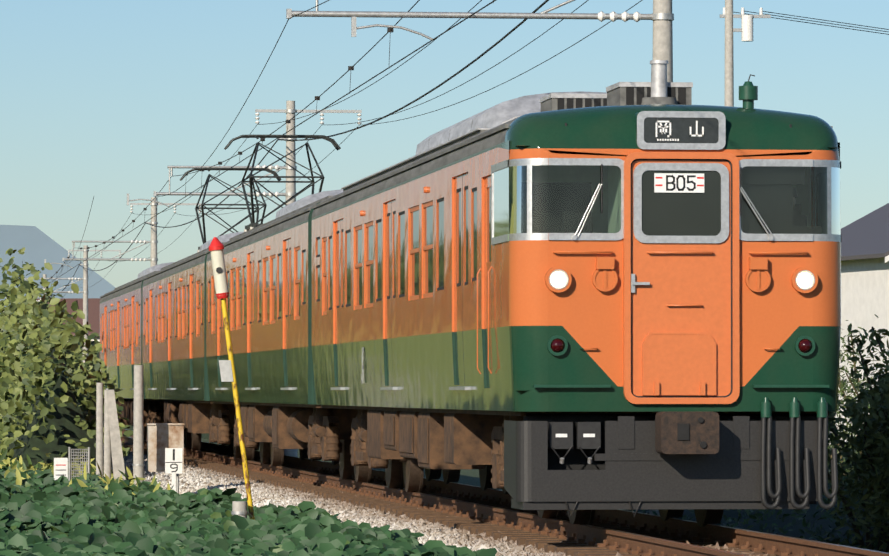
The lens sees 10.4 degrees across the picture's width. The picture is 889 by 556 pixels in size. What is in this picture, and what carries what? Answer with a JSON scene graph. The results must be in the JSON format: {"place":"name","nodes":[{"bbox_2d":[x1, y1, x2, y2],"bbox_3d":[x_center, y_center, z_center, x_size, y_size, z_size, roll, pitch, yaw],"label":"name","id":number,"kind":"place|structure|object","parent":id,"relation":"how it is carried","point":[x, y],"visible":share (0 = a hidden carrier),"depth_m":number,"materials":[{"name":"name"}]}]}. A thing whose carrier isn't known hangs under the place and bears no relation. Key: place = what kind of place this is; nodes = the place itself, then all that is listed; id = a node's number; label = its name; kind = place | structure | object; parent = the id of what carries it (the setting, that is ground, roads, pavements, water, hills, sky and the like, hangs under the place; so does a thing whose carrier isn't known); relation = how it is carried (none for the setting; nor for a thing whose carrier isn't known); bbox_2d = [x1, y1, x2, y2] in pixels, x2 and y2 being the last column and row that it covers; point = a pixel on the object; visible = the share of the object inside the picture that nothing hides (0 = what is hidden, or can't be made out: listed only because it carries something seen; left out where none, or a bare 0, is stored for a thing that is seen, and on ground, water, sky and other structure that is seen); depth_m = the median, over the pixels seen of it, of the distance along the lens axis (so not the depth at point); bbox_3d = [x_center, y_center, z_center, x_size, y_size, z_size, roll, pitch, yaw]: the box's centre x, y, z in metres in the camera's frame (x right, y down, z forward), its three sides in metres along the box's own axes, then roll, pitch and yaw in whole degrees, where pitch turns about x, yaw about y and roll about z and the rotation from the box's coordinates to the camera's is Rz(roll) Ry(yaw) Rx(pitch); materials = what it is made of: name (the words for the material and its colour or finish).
{"place":"outdoors","nodes":[
{"label":"outdoors","id":0,"kind":"place"},
{"bbox_2d":[132,365,144,485],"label":"post","id":1,"kind":"object","parent":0,"point":[138,464],"visible":0.56,"depth_m":71.17,"materials":[{"name":"grey concrete"}]},
{"bbox_2d":[0,0,888,287],"label":"sky","id":2,"kind":"structure","parent":0,"point":[98,98],"materials":[{"name":"blue"}]},
{"bbox_2d":[103,423,856,489],"bbox_3d":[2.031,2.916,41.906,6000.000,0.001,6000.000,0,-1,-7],"label":"ground","id":3,"kind":"structure","parent":0,"point":[469,476],"depth_m":112.79,"materials":[{"name":"brown soil"}]},
{"bbox_2d":[0,225,114,331],"bbox_3d":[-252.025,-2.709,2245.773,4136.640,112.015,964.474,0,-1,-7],"label":"distant hills","id":4,"kind":"structure","parent":3,"relation":"on","point":[40,246],"depth_m":2733.42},
{"bbox_2d":[0,247,132,475],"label":"thicket","id":5,"kind":"object","parent":3,"relation":"on","point":[49,380],"visible":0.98,"depth_m":88.21,"materials":[{"name":"green plant"}]},
{"bbox_2d":[36,298,100,341],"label":"house","id":6,"kind":"structure","parent":3,"relation":"on","point":[93,312],"depth_m":368.81,"materials":[{"name":"brown tile"}]},
{"bbox_2d":[20,245,120,363],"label":"catenary pole","id":7,"kind":"object","parent":3,"relation":"on","point":[85,278],"visible":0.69,"depth_m":233.97,"materials":[{"name":"concrete"}]},
{"bbox_2d":[54,447,89,480],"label":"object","id":8,"kind":"object","parent":3,"relation":"on","point":[62,466],"visible":0.6,"depth_m":67.61,"materials":[{"name":"metal"}]},
{"bbox_2d":[0,448,173,496],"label":"grass verge","id":9,"kind":"structure","parent":3,"relation":"on","point":[14,463],"depth_m":70.05,"materials":[{"name":"green plant"}]},
{"bbox_2d":[96,383,125,481],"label":"posts","id":10,"kind":"object","parent":3,"relation":"on","point":[112,442],"visible":0.58,"depth_m":71.18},
{"bbox_2d":[44,197,200,267],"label":"catenary pole","id":11,"kind":"object","parent":3,"relation":"on","point":[153,259],"visible":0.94,"depth_m":175.38,"materials":[{"name":"concrete"}]},
{"bbox_2d":[65,320,208,438],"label":"tree line","id":12,"kind":"object","parent":3,"relation":"on","point":[204,435],"depth_m":322.13,"materials":[{"name":"green plant"}]},
{"bbox_2d":[146,423,184,492],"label":"relay box","id":13,"kind":"object","parent":3,"relation":"on","point":[161,437],"visible":0.54,"depth_m":71.86,"materials":[{"name":"paint"}]},
{"bbox_2d":[165,448,181,490],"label":"marker sign","id":14,"kind":"object","parent":3,"relation":"on","point":[173,461],"visible":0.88,"depth_m":69.06,"materials":[{"name":"white metal"}]},
{"bbox_2d":[231,501,251,517],"bbox_3d":[-1.873,2.596,44.986,0.160,1.080,0.264,0,-1,12],"label":"short post","id":15,"kind":"object","parent":3,"relation":"on","point":[239,508],"visible":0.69,"depth_m":44.89,"materials":[{"name":"concrete"}]},
{"bbox_2d":[127,101,361,456],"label":"catenary pole","id":16,"kind":"object","parent":3,"relation":"on","point":[290,110],"visible":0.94,"depth_m":116.79,"materials":[{"name":"concrete"}]},
{"bbox_2d":[4,0,641,307],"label":"overhead wires","id":17,"kind":"object","parent":16,"relation":"attached to","point":[390,30],"visible":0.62,"depth_m":88.06,"materials":[{"name":"black metal"}]},
{"bbox_2d":[0,466,496,555],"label":"ground cover plants","id":18,"kind":"object","parent":3,"relation":"on","point":[47,514],"visible":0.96,"depth_m":42.41,"materials":[{"name":"green plant"}]},
{"bbox_2d":[209,237,254,519],"bbox_3d":[-1.948,1.064,45.114,0.465,2.884,0.144,0,-1,-7],"label":"marker pole","id":19,"kind":"object","parent":18,"relation":"on","point":[227,367],"visible":0.96,"depth_m":45.09,"materials":[{"name":"yellow paint"}]},
{"bbox_2d":[103,445,443,538],"bbox_3d":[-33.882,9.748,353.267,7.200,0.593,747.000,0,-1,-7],"label":"grass","id":20,"kind":"structure","parent":3,"relation":"on","point":[128,456],"depth_m":85.20,"materials":[{"name":"green plant"}]},
{"bbox_2d":[111,458,768,555],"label":"ballast stones","id":21,"kind":"object","parent":20,"relation":"on","point":[267,492],"visible":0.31,"depth_m":56.76,"materials":[{"name":"grey gravel"}]},
{"bbox_2d":[95,434,817,555],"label":"sleepers","id":22,"kind":"object","parent":20,"relation":"on","point":[541,539],"visible":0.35,"depth_m":51.90},
{"bbox_2d":[120,429,888,555],"bbox_3d":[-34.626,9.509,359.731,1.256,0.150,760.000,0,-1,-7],"label":"rails","id":23,"kind":"object","parent":22,"relation":"on","point":[781,543],"depth_m":47.07,"materials":[{"name":"brown metal"}]},
{"bbox_2d":[100,60,840,526],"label":"train series","id":24,"kind":"object","parent":23,"relation":"on","point":[580,306],"visible":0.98,"depth_m":42.27,"materials":[{"name":"paint"}]},
{"bbox_2d":[286,0,673,515],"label":"catenary pole","id":25,"kind":"object","parent":3,"relation":"on","point":[661,16],"visible":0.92,"depth_m":61.08,"materials":[{"name":"concrete"}]},
{"bbox_2d":[628,448,888,551],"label":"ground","id":26,"kind":"structure","parent":3,"relation":"on","point":[788,522],"depth_m":56.58,"materials":[{"name":"green plant"}]},
{"bbox_2d":[720,0,888,106],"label":"utility pole","id":27,"kind":"object","parent":3,"relation":"on","point":[745,29],"visible":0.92,"depth_m":104.93,"materials":[{"name":"concrete"}]},
{"bbox_2d":[807,314,888,552],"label":"bush","id":28,"kind":"object","parent":3,"relation":"on","point":[870,460],"visible":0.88,"depth_m":49.23,"materials":[{"name":"green plant"}]},
{"bbox_2d":[828,320,888,489],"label":"bush","id":29,"kind":"object","parent":3,"relation":"on","point":[843,385],"visible":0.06,"depth_m":63.02,"materials":[{"name":"green plant"}]},
{"bbox_2d":[828,203,888,443],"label":"house","id":30,"kind":"structure","parent":0,"point":[864,269],"depth_m":170.25,"materials":[{"name":"tile"}]}
]}

